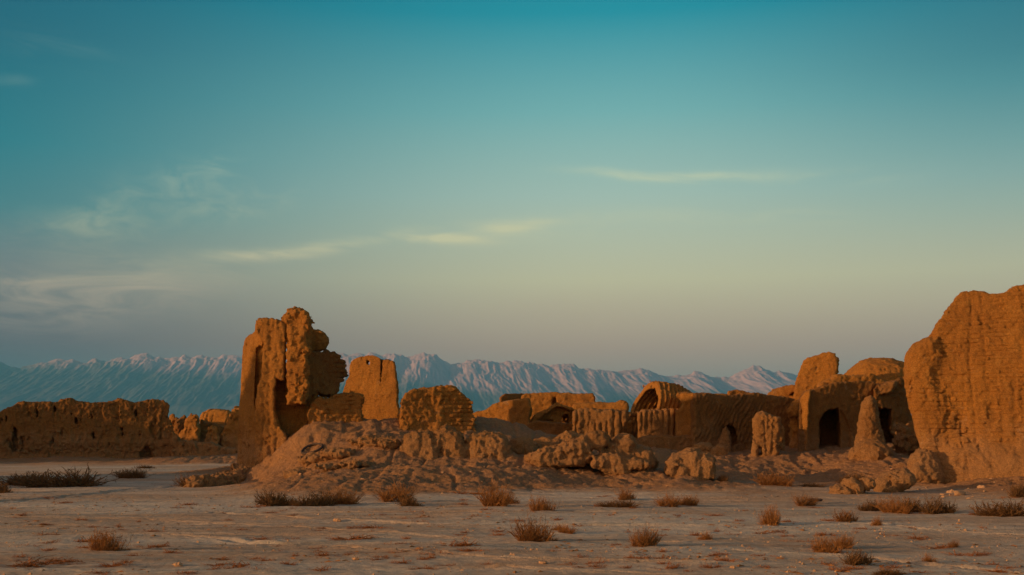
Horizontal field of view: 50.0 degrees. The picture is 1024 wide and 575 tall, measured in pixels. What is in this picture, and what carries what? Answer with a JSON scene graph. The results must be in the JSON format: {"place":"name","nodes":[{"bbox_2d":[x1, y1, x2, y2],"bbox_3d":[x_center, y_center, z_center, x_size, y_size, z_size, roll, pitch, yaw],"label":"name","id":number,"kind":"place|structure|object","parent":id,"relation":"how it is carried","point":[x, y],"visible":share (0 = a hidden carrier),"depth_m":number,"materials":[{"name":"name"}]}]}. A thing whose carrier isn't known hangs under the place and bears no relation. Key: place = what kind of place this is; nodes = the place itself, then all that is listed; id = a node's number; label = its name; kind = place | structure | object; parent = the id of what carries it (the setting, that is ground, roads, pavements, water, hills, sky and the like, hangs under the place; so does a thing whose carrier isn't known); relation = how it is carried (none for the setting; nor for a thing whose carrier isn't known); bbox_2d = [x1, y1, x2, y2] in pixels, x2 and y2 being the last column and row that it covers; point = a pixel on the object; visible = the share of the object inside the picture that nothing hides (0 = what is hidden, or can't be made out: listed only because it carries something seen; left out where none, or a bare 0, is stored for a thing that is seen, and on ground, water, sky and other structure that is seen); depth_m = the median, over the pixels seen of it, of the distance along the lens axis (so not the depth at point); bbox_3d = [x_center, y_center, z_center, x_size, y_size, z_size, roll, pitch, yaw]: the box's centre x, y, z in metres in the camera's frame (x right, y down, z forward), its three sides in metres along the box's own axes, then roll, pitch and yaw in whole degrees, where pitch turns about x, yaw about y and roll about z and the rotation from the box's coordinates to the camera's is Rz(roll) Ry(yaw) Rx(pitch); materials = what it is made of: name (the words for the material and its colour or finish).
{"place":"outdoors","nodes":[
{"label":"outdoors","id":0,"kind":"place"},
{"bbox_2d":[0,352,797,422],"bbox_3d":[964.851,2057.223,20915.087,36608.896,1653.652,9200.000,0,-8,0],"label":"mountains","id":1,"kind":"structure","parent":0,"point":[186,385],"depth_m":19769.49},
{"bbox_2d":[0,416,1023,574],"bbox_3d":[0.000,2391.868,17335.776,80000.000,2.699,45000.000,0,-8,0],"label":"ground","id":2,"kind":"structure","parent":0,"point":[822,463],"depth_m":22.63,"materials":[{"name":"soil"}]},
{"bbox_2d":[0,481,12,492],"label":"dry shrub","id":3,"kind":"object","parent":2,"relation":"on","point":[5,488],"visible":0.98,"depth_m":32.36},
{"bbox_2d":[0,470,48,485],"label":"dry shrub","id":4,"kind":"object","parent":2,"relation":"on","point":[9,481],"visible":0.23,"depth_m":39.15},
{"bbox_2d":[6,554,81,566],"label":"dry tuft","id":5,"kind":"object","parent":2,"relation":"on","point":[29,564],"visible":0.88,"depth_m":13.94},
{"bbox_2d":[7,462,119,487],"bbox_3d":[-15.600,6.530,38.163,3.594,0.906,2.577,1,-8,-6],"label":"dry shrub","id":6,"kind":"object","parent":2,"relation":"on","point":[75,480],"visible":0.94,"depth_m":37.86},
{"bbox_2d":[0,398,173,458],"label":"long wall","id":7,"kind":"structure","parent":2,"relation":"on","point":[121,428],"depth_m":78.89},
{"bbox_2d":[78,528,134,550],"bbox_3d":[-5.799,3.606,15.707,0.804,0.374,0.457,1,-8,-9],"label":"dry shrub","id":8,"kind":"object","parent":2,"relation":"on","point":[102,544],"visible":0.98,"depth_m":15.69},
{"bbox_2d":[92,561,132,567],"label":"dry tuft","id":9,"kind":"object","parent":2,"relation":"on","point":[112,565],"visible":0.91,"depth_m":13.73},
{"bbox_2d":[112,466,156,478],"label":"dry shrub","id":10,"kind":"object","parent":2,"relation":"on","point":[136,474],"visible":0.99,"depth_m":44.85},
{"bbox_2d":[128,544,169,547],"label":"dry tuft","id":11,"kind":"object","parent":2,"relation":"on","point":[157,546],"visible":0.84,"depth_m":16.31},
{"bbox_2d":[169,414,178,428],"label":"ruined wall","id":12,"kind":"structure","parent":2,"relation":"on","point":[172,418],"depth_m":89.36,"materials":[{"name":"paint"}]},
{"bbox_2d":[173,415,185,435],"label":"ruined wall","id":13,"kind":"structure","parent":2,"relation":"on","point":[179,425],"depth_m":88.37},
{"bbox_2d":[179,413,200,441],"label":"ruined wall","id":14,"kind":"structure","parent":2,"relation":"on","point":[191,430],"depth_m":85.96,"materials":[{"name":"paint"}]},
{"bbox_2d":[171,471,208,486],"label":"dry shrub","id":15,"kind":"object","parent":2,"relation":"on","point":[181,482],"visible":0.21,"depth_m":38.01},
{"bbox_2d":[170,432,237,456],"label":"ruined wall","id":16,"kind":"structure","parent":2,"relation":"on","point":[179,446],"depth_m":79.09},
{"bbox_2d":[204,425,219,444],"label":"ruined wall","id":17,"kind":"structure","parent":2,"relation":"on","point":[212,434],"depth_m":82.97,"materials":[{"name":"paint"}]},
{"bbox_2d":[199,419,225,441],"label":"ruined wall","id":18,"kind":"structure","parent":2,"relation":"on","point":[204,425],"depth_m":87.52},
{"bbox_2d":[181,463,249,487],"bbox_3d":[-10.402,6.806,39.179,1.441,1.046,3.481,-2,-8,11],"label":"rubble heap","id":19,"kind":"object","parent":2,"relation":"on","point":[235,473],"visible":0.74,"depth_m":38.59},
{"bbox_2d":[199,409,231,423],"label":"ribbed vault","id":20,"kind":"object","parent":2,"relation":"on","point":[219,416],"visible":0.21,"depth_m":91.42,"materials":[{"name":"paint"}]},
{"bbox_2d":[200,562,237,566],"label":"dry tuft","id":21,"kind":"object","parent":2,"relation":"on","point":[219,564],"visible":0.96,"depth_m":13.64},
{"bbox_2d":[203,563,249,569],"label":"dry tuft","id":22,"kind":"object","parent":2,"relation":"on","point":[214,568],"visible":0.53,"depth_m":13.35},
{"bbox_2d":[220,406,238,447],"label":"ruined wall","id":23,"kind":"structure","parent":2,"relation":"on","point":[229,436],"depth_m":83.19,"materials":[{"name":"paint"}]},
{"bbox_2d":[254,488,293,506],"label":"dry shrub","id":24,"kind":"object","parent":2,"relation":"on","point":[273,501],"visible":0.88,"depth_m":26.22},
{"bbox_2d":[237,306,364,467],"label":"ruined tower","id":25,"kind":"structure","parent":2,"relation":"on","point":[279,404],"depth_m":41.53,"materials":[{"name":"brick"}]},
{"bbox_2d":[301,443,323,454],"bbox_3d":[-7.159,5.774,39.323,0.907,0.090,0.774,-6,19,35],"label":"discarded ring","id":26,"kind":"object","parent":2,"relation":"on","point":[316,450],"visible":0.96,"depth_m":39.26,"materials":[{"name":"rubber"}]},
{"bbox_2d":[288,486,341,505],"bbox_3d":[-4.725,5.011,26.306,1.357,0.544,0.973,4,-9,-27],"label":"dry shrub","id":27,"kind":"object","parent":2,"relation":"on","point":[314,500],"visible":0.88,"depth_m":26.19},
{"bbox_2d":[309,551,340,556],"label":"dry tuft","id":28,"kind":"object","parent":2,"relation":"on","point":[326,554],"visible":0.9,"depth_m":14.96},
{"bbox_2d":[282,434,400,477],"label":"broken bank","id":29,"kind":"structure","parent":2,"relation":"on","point":[369,440],"depth_m":37.55,"materials":[{"name":"soil"}]},
{"bbox_2d":[322,486,366,504],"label":"dry shrub","id":30,"kind":"object","parent":2,"relation":"on","point":[349,500],"visible":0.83,"depth_m":26.74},
{"bbox_2d":[322,533,381,540],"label":"dry tuft","id":31,"kind":"object","parent":2,"relation":"on","point":[358,537],"visible":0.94,"depth_m":17.46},
{"bbox_2d":[343,355,399,420],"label":"pierced wall","id":32,"kind":"structure","parent":2,"relation":"on","point":[375,381],"depth_m":50.37,"materials":[{"name":"brick"}]},
{"bbox_2d":[352,524,392,528],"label":"dry tuft","id":33,"kind":"object","parent":2,"relation":"on","point":[366,527],"visible":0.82,"depth_m":20.13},
{"bbox_2d":[367,480,419,501],"bbox_3d":[-3.000,5.162,28.129,1.373,0.702,0.916,3,-8,-20],"label":"dry shrub","id":34,"kind":"object","parent":2,"relation":"on","point":[386,497],"visible":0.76,"depth_m":28.04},
{"bbox_2d":[395,492,423,506],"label":"dry shrub","id":35,"kind":"object","parent":2,"relation":"on","point":[407,501],"visible":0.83,"depth_m":26.31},
{"bbox_2d":[397,385,476,432],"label":"brick wall","id":36,"kind":"structure","parent":2,"relation":"on","point":[437,407],"depth_m":41.45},
{"bbox_2d":[399,424,512,461],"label":"eroded wall","id":37,"kind":"structure","parent":2,"relation":"on","point":[447,440],"depth_m":37.53,"materials":[{"name":"stone"}]},
{"bbox_2d":[434,533,479,546],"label":"dry tuft","id":38,"kind":"object","parent":2,"relation":"on","point":[464,543],"visible":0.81,"depth_m":16.25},
{"bbox_2d":[457,547,484,551],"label":"dry tuft","id":39,"kind":"object","parent":2,"relation":"on","point":[475,550],"visible":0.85,"depth_m":15.33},
{"bbox_2d":[467,476,514,506],"bbox_3d":[-0.423,4.764,25.554,1.263,0.724,0.743,0,-8,2],"label":"dry shrub","id":40,"kind":"object","parent":2,"relation":"on","point":[497,499],"visible":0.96,"depth_m":25.47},
{"bbox_2d":[472,398,531,425],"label":"plastered wall","id":41,"kind":"structure","parent":2,"relation":"on","point":[516,410],"depth_m":54.58,"materials":[{"name":"paint"}]},
{"bbox_2d":[499,393,522,401],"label":"back wall","id":42,"kind":"structure","parent":2,"relation":"on","point":[505,397],"depth_m":62.66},
{"bbox_2d":[502,488,520,503],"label":"dry shrub","id":43,"kind":"object","parent":2,"relation":"on","point":[512,501],"visible":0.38,"depth_m":27.00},
{"bbox_2d":[0,431,1023,574],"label":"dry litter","id":44,"kind":"object","parent":2,"relation":"on","point":[794,572],"visible":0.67,"depth_m":16.93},
{"bbox_2d":[2,428,1022,574],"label":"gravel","id":45,"kind":"structure","parent":2,"relation":"on","point":[190,560],"depth_m":18.34,"materials":[{"name":"gravel"}]},
{"bbox_2d":[502,511,558,541],"bbox_3d":[0.308,3.736,17.103,1.080,0.518,0.635,3,-9,-23],"label":"dry shrub","id":46,"kind":"object","parent":2,"relation":"on","point":[528,534],"visible":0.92,"depth_m":17.03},
{"bbox_2d":[526,493,560,510],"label":"dry shrub","id":47,"kind":"object","parent":2,"relation":"on","point":[542,505],"visible":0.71,"depth_m":24.04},
{"bbox_2d":[508,430,581,462],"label":"broken bank","id":48,"kind":"structure","parent":2,"relation":"on","point":[524,445],"depth_m":38.99,"materials":[{"name":"soil"}]},
{"bbox_2d":[527,421,572,434],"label":"yard wall","id":49,"kind":"structure","parent":2,"relation":"on","point":[553,428],"depth_m":52.54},
{"bbox_2d":[530,402,576,422],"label":"vaulted room","id":50,"kind":"object","parent":2,"relation":"on","point":[556,412],"visible":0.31,"depth_m":55.03,"materials":[{"name":"paint"}]},
{"bbox_2d":[521,392,594,422],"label":"back wall","id":51,"kind":"structure","parent":2,"relation":"on","point":[540,401],"depth_m":58.77,"materials":[{"name":"paint"}]},
{"bbox_2d":[556,524,578,533],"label":"dry shrub","id":52,"kind":"object","parent":2,"relation":"on","point":[564,530],"visible":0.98,"depth_m":18.79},
{"bbox_2d":[568,563,607,568],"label":"dry tuft","id":53,"kind":"object","parent":2,"relation":"on","point":[597,566],"visible":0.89,"depth_m":13.56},
{"bbox_2d":[530,430,658,474],"bbox_3d":[2.864,5.997,37.439,4.516,2.242,2.396,0,-8,0],"label":"craggy outcrop","id":54,"kind":"object","parent":2,"relation":"on","point":[622,453],"visible":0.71,"depth_m":36.54,"materials":[{"name":"stone"}]},
{"bbox_2d":[572,400,628,411],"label":"roof ridge","id":55,"kind":"structure","parent":2,"relation":"on","point":[621,405],"depth_m":56.66,"materials":[{"name":"paint"}]},
{"bbox_2d":[597,499,643,507],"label":"dry shrub","id":56,"kind":"object","parent":2,"relation":"on","point":[617,504],"visible":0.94,"depth_m":25.64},
{"bbox_2d":[572,407,677,438],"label":"corrugated wall","id":57,"kind":"structure","parent":2,"relation":"on","point":[649,422],"depth_m":50.57,"materials":[{"name":"stone"}]},
{"bbox_2d":[630,381,690,436],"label":"broken vault","id":58,"kind":"object","parent":57,"relation":"on","point":[660,395],"visible":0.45,"depth_m":52.57,"materials":[{"name":"stone"}]},
{"bbox_2d":[614,485,637,499],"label":"dry shrub","id":59,"kind":"object","parent":2,"relation":"on","point":[624,495],"visible":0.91,"depth_m":29.13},
{"bbox_2d":[625,522,668,546],"bbox_3d":[1.978,3.641,16.211,0.775,0.404,0.456,3,-8,-20],"label":"dry shrub","id":60,"kind":"object","parent":2,"relation":"on","point":[644,542],"visible":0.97,"depth_m":16.17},
{"bbox_2d":[636,435,691,450],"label":"plinth wall","id":61,"kind":"structure","parent":2,"relation":"on","point":[677,443],"depth_m":48.75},
{"bbox_2d":[649,491,681,506],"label":"dry shrub","id":62,"kind":"object","parent":2,"relation":"on","point":[662,501],"visible":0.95,"depth_m":26.09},
{"bbox_2d":[675,392,693,435],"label":"corner pier","id":63,"kind":"structure","parent":2,"relation":"on","point":[683,420],"depth_m":49.68,"materials":[{"name":"paint"}]},
{"bbox_2d":[663,447,715,480],"bbox_3d":[5.978,6.166,36.833,1.736,1.595,1.645,-2,-8,12],"label":"craggy boulder","id":64,"kind":"object","parent":2,"relation":"on","point":[697,463],"visible":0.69,"depth_m":36.23,"materials":[{"name":"stone"}]},
{"bbox_2d":[677,495,704,505],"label":"dry shrub","id":65,"kind":"object","parent":2,"relation":"on","point":[687,501],"visible":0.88,"depth_m":26.41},
{"bbox_2d":[693,442,712,452],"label":"clay block","id":66,"kind":"structure","parent":2,"relation":"on","point":[704,447],"depth_m":45.64,"materials":[{"name":"paint"}]},
{"bbox_2d":[696,530,716,539],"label":"dry shrub","id":67,"kind":"object","parent":2,"relation":"on","point":[708,536],"visible":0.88,"depth_m":17.69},
{"bbox_2d":[710,444,727,455],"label":"clay block","id":68,"kind":"structure","parent":2,"relation":"on","point":[718,449],"depth_m":45.16,"materials":[{"name":"paint"}]},
{"bbox_2d":[714,473,729,481],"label":"dry shrub","id":69,"kind":"object","parent":2,"relation":"on","point":[721,478],"visible":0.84,"depth_m":36.21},
{"bbox_2d":[718,426,731,451],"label":"standing stone","id":70,"kind":"object","parent":2,"relation":"on","point":[725,439],"visible":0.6,"depth_m":47.90,"materials":[{"name":"stone"}]},
{"bbox_2d":[690,392,794,451],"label":"niche wall","id":71,"kind":"structure","parent":2,"relation":"on","point":[712,415],"depth_m":49.43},
{"bbox_2d":[751,411,781,456],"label":"eroded pillar","id":72,"kind":"structure","parent":2,"relation":"on","point":[766,427],"depth_m":44.24,"materials":[{"name":"stone"}]},
{"bbox_2d":[753,504,784,525],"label":"dry shrub","id":73,"kind":"object","parent":2,"relation":"on","point":[772,518],"visible":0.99,"depth_m":20.80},
{"bbox_2d":[745,467,796,486],"bbox_3d":[8.525,6.179,35.749,2.103,0.632,1.237,0,-8,2],"label":"dry shrub","id":74,"kind":"object","parent":2,"relation":"on","point":[787,482],"visible":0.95,"depth_m":35.62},
{"bbox_2d":[767,385,794,397],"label":"sloping wall","id":75,"kind":"structure","parent":2,"relation":"on","point":[786,390],"depth_m":57.74,"materials":[{"name":"paint"}]},
{"bbox_2d":[777,425,784,450],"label":"pillar stub","id":76,"kind":"object","parent":2,"relation":"on","point":[781,444],"visible":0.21,"depth_m":46.08,"materials":[{"name":"paint"}]},
{"bbox_2d":[786,400,798,447],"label":"hooked wall","id":77,"kind":"structure","parent":2,"relation":"on","point":[792,411],"depth_m":48.21,"materials":[{"name":"paint"}]},
{"bbox_2d":[791,490,824,505],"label":"dry shrub","id":78,"kind":"object","parent":2,"relation":"on","point":[805,501],"visible":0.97,"depth_m":26.83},
{"bbox_2d":[797,481,826,486],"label":"dry shrub","id":79,"kind":"object","parent":2,"relation":"on","point":[813,485],"visible":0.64,"depth_m":35.71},
{"bbox_2d":[793,352,838,399],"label":"square block","id":80,"kind":"structure","parent":2,"relation":"on","point":[815,370],"depth_m":56.46,"materials":[{"name":"brick"}]},
{"bbox_2d":[803,534,851,553],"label":"dry shrub","id":81,"kind":"object","parent":2,"relation":"on","point":[824,547],"visible":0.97,"depth_m":15.66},
{"bbox_2d":[820,565,850,571],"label":"dry tuft","id":82,"kind":"object","parent":2,"relation":"on","point":[832,569],"visible":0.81,"depth_m":13.19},
{"bbox_2d":[829,484,851,493],"bbox_3d":[9.425,5.975,31.483,0.764,0.669,0.683,0,-8,0],"label":"boulder","id":83,"kind":"object","parent":2,"relation":"on","point":[838,489],"visible":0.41,"depth_m":31.31,"materials":[{"name":"stone"}]},
{"bbox_2d":[828,507,860,521],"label":"dry shrub","id":84,"kind":"object","parent":2,"relation":"on","point":[847,517],"visible":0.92,"depth_m":21.57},
{"bbox_2d":[822,562,866,569],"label":"dry tuft","id":85,"kind":"object","parent":2,"relation":"on","point":[851,568],"visible":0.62,"depth_m":13.43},
{"bbox_2d":[831,533,859,548],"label":"dry shrub","id":86,"kind":"object","parent":2,"relation":"on","point":[844,542],"visible":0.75,"depth_m":16.34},
{"bbox_2d":[841,477,863,493],"bbox_3d":[9.800,5.811,31.479,0.643,0.750,0.653,0,-8,0],"label":"boulder","id":87,"kind":"object","parent":2,"relation":"on","point":[852,484],"visible":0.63,"depth_m":31.28,"materials":[{"name":"stone"}]},
{"bbox_2d":[837,472,868,482],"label":"dry shrub","id":88,"kind":"object","parent":2,"relation":"on","point":[856,476],"visible":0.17,"depth_m":36.78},
{"bbox_2d":[797,373,912,451],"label":"arched house","id":89,"kind":"structure","parent":2,"relation":"on","point":[829,409],"depth_m":47.85,"materials":[{"name":"stone"}]},
{"bbox_2d":[838,545,875,565],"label":"dry shrub","id":90,"kind":"object","parent":2,"relation":"on","point":[856,559],"visible":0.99,"depth_m":13.81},
{"bbox_2d":[859,477,875,492],"bbox_3d":[10.202,5.656,31.469,0.480,0.443,0.702,0,-8,0],"label":"boulder","id":91,"kind":"object","parent":2,"relation":"on","point":[868,483],"visible":0.92,"depth_m":31.33,"materials":[{"name":"stone"}]},
{"bbox_2d":[848,395,893,460],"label":"clay spire","id":92,"kind":"structure","parent":2,"relation":"on","point":[869,442],"depth_m":42.80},
{"bbox_2d":[856,499,887,510],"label":"dry shrub","id":93,"kind":"object","parent":2,"relation":"on","point":[867,507],"visible":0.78,"depth_m":25.05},
{"bbox_2d":[844,357,908,407],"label":"dome","id":94,"kind":"structure","parent":2,"relation":"on","point":[888,369],"depth_m":59.81,"materials":[{"name":"brick"}]},
{"bbox_2d":[870,516,882,525],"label":"dry shrub","id":95,"kind":"object","parent":2,"relation":"on","point":[876,522],"visible":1,"depth_m":20.60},
{"bbox_2d":[871,568,903,574],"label":"dry shrub","id":96,"kind":"object","parent":2,"relation":"on","point":[887,572],"visible":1,"depth_m":12.73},
{"bbox_2d":[868,494,916,513],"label":"dry shrub","id":97,"kind":"object","parent":2,"relation":"on","point":[898,507],"visible":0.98,"depth_m":24.49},
{"bbox_2d":[873,468,916,492],"bbox_3d":[11.320,5.859,32.574,1.296,1.007,1.070,-2,-8,13],"label":"boulder","id":98,"kind":"object","parent":2,"relation":"on","point":[900,480],"visible":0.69,"depth_m":32.16,"materials":[{"name":"stone"}]},
{"bbox_2d":[891,421,919,454],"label":"rubble heap","id":99,"kind":"object","parent":2,"relation":"on","point":[904,439],"visible":0.81,"depth_m":43.74,"materials":[{"name":"stone"}]},
{"bbox_2d":[899,496,924,511],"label":"dry shrub","id":100,"kind":"object","parent":2,"relation":"on","point":[915,506],"visible":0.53,"depth_m":24.73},
{"bbox_2d":[906,448,944,483],"bbox_3d":[13.507,5.969,36.090,1.264,1.384,1.191,0,-8,0],"label":"boulder","id":101,"kind":"object","parent":2,"relation":"on","point":[924,465],"visible":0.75,"depth_m":35.70,"materials":[{"name":"stone"}]},
{"bbox_2d":[919,552,938,561],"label":"dry shrub","id":102,"kind":"object","parent":2,"relation":"on","point":[926,558],"visible":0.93,"depth_m":14.12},
{"bbox_2d":[916,544,953,548],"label":"dry tuft","id":103,"kind":"object","parent":2,"relation":"on","point":[943,546],"visible":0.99,"depth_m":16.49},
{"bbox_2d":[916,491,957,513],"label":"dry shrub","id":104,"kind":"object","parent":2,"relation":"on","point":[935,508],"visible":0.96,"depth_m":24.17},
{"bbox_2d":[948,539,959,546],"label":"dry shrub","id":105,"kind":"object","parent":2,"relation":"on","point":[953,544],"visible":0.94,"depth_m":16.57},
{"bbox_2d":[954,490,965,495],"bbox_3d":[12.605,5.807,30.920,0.416,0.187,0.232,4,-9,-27],"label":"stone","id":106,"kind":"object","parent":2,"relation":"on","point":[959,492],"visible":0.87,"depth_m":30.82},
{"bbox_2d":[941,548,978,556],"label":"dry tuft","id":107,"kind":"object","parent":2,"relation":"on","point":[959,554],"visible":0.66,"depth_m":15.44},
{"bbox_2d":[903,284,1023,483],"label":"great wall ruin","id":108,"kind":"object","parent":2,"relation":"on","point":[963,377],"visible":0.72,"depth_m":36.62,"materials":[{"name":"brick"}]},
{"bbox_2d":[966,496,1023,516],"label":"dry shrub","id":109,"kind":"object","parent":2,"relation":"on","point":[998,510],"visible":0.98,"depth_m":23.30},
{"bbox_2d":[978,565,1017,572],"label":"dry tuft","id":110,"kind":"object","parent":2,"relation":"on","point":[998,571],"visible":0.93,"depth_m":13.20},
{"bbox_2d":[1005,479,1023,497],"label":"dry shrub","id":111,"kind":"object","parent":2,"relation":"on","point":[1017,493],"visible":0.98,"depth_m":29.49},
{"bbox_2d":[0,0,1023,377],"label":"sky","id":112,"kind":"structure","parent":0,"point":[713,188],"materials":[{"name":"blue"}]},
{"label":"low roof","id":113,"kind":"object","parent":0,"visible":0},
{"bbox_2d":[727,389,745,394],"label":"roof stub","id":114,"kind":"object","parent":113,"relation":"attached to","point":[733,392],"visible":0.13,"depth_m":60.82,"materials":[{"name":"paint"}]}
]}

